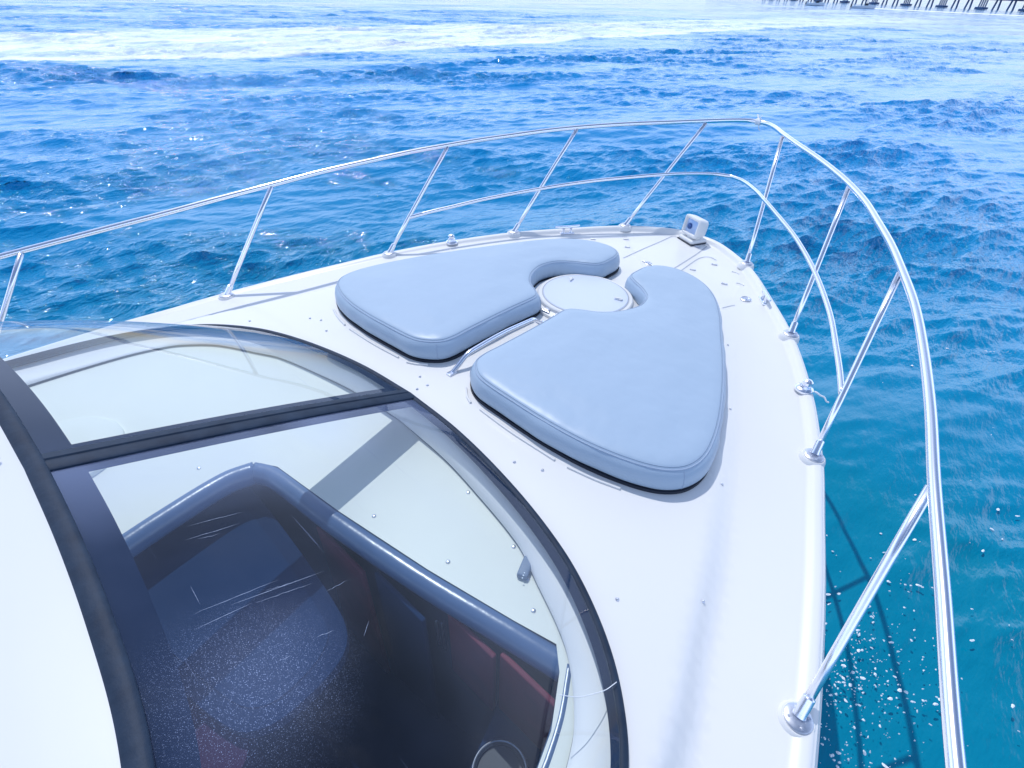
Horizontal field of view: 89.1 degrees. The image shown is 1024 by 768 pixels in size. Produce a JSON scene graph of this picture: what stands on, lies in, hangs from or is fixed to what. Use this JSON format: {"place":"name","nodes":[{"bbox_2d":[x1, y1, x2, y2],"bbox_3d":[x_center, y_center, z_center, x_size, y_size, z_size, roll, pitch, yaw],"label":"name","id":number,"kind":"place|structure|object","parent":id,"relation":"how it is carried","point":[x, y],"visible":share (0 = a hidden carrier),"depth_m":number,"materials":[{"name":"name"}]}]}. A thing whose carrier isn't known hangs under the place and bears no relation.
{"place":"outdoors","nodes":[
{"label":"outdoors","id":0,"kind":"place"},
{"bbox_2d":[0,0,1023,767],"bbox_3d":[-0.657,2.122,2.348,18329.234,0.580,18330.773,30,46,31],"label":"water","id":1,"kind":"structure","parent":0,"point":[910,124],"depth_m":10.64,"materials":[{"name":"blue liquid"}]},
{"bbox_2d":[0,118,966,767],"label":"motor boat","id":2,"kind":"object","parent":1,"relation":"on","point":[256,526],"visible":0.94,"depth_m":1.97,"materials":[{"name":"white plastic"}]},
{"bbox_2d":[335,239,619,362],"bbox_3d":[-0.203,-0.739,3.456,1.159,0.197,1.891,30,46,31],"label":"sun pad","id":3,"kind":"object","parent":2,"relation":"on","point":[443,307],"visible":0.98,"depth_m":3.07,"materials":[{"name":"blue plastic"}]},
{"bbox_2d":[559,682,616,696],"bbox_3d":[0.215,0.838,1.421,0.198,0.114,0.017,-14,40,-20],"label":"thread","id":4,"kind":"object","parent":2,"relation":"on","point":[589,694],"visible":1,"depth_m":1.41,"materials":[{"name":"white fabric"}]},
{"bbox_2d":[470,265,725,494],"bbox_3d":[0.771,-0.178,2.771,1.159,0.197,1.893,30,46,31],"label":"sun pad","id":5,"kind":"object","parent":2,"relation":"on","point":[634,397],"visible":0.99,"depth_m":2.40,"materials":[{"name":"blue plastic"}]},
{"bbox_2d":[755,114,762,130],"bbox_3d":[1.984,-2.108,4.192,0.068,0.116,0.062,30,46,31],"label":"strap","id":6,"kind":"object","parent":2,"relation":"attached to","point":[757,120],"visible":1,"depth_m":4.17,"materials":[{"name":"white fabric"}]},
{"bbox_2d":[814,391,828,402],"bbox_3d":[1.570,0.067,2.641,0.082,0.042,0.017,27,44,29],"label":"cord","id":7,"kind":"object","parent":2,"relation":"hanging from","point":[820,395],"visible":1,"depth_m":2.63,"materials":[{"name":"white fabric"}]},
{"bbox_2d":[805,1,824,5],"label":"motorboat","id":8,"kind":"object","parent":1,"relation":"on","point":[817,3],"visible":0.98,"depth_m":173.97,"materials":[{"name":"white"}]},
{"bbox_2d":[850,0,875,8],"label":"motorboat","id":9,"kind":"object","parent":1,"relation":"on","point":[867,6],"visible":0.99,"depth_m":156.80,"materials":[{"name":"white"}]},
{"bbox_2d":[794,0,1023,10],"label":"pier","id":10,"kind":"structure","parent":1,"relation":"in","point":[939,5],"depth_m":218.82,"materials":[{"name":"wood"}]},
{"bbox_2d":[820,348,1019,767],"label":"foam flecks","id":11,"kind":"object","parent":1,"relation":"on","point":[889,698],"visible":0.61,"depth_m":2.97,"materials":[{"name":"white liquid"}]},
{"bbox_2d":[874,8,1023,15],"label":"boat wake","id":12,"kind":"object","parent":1,"relation":"on","point":[950,12],"visible":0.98,"depth_m":139.22,"materials":[{"name":"white liquid"}]}
]}

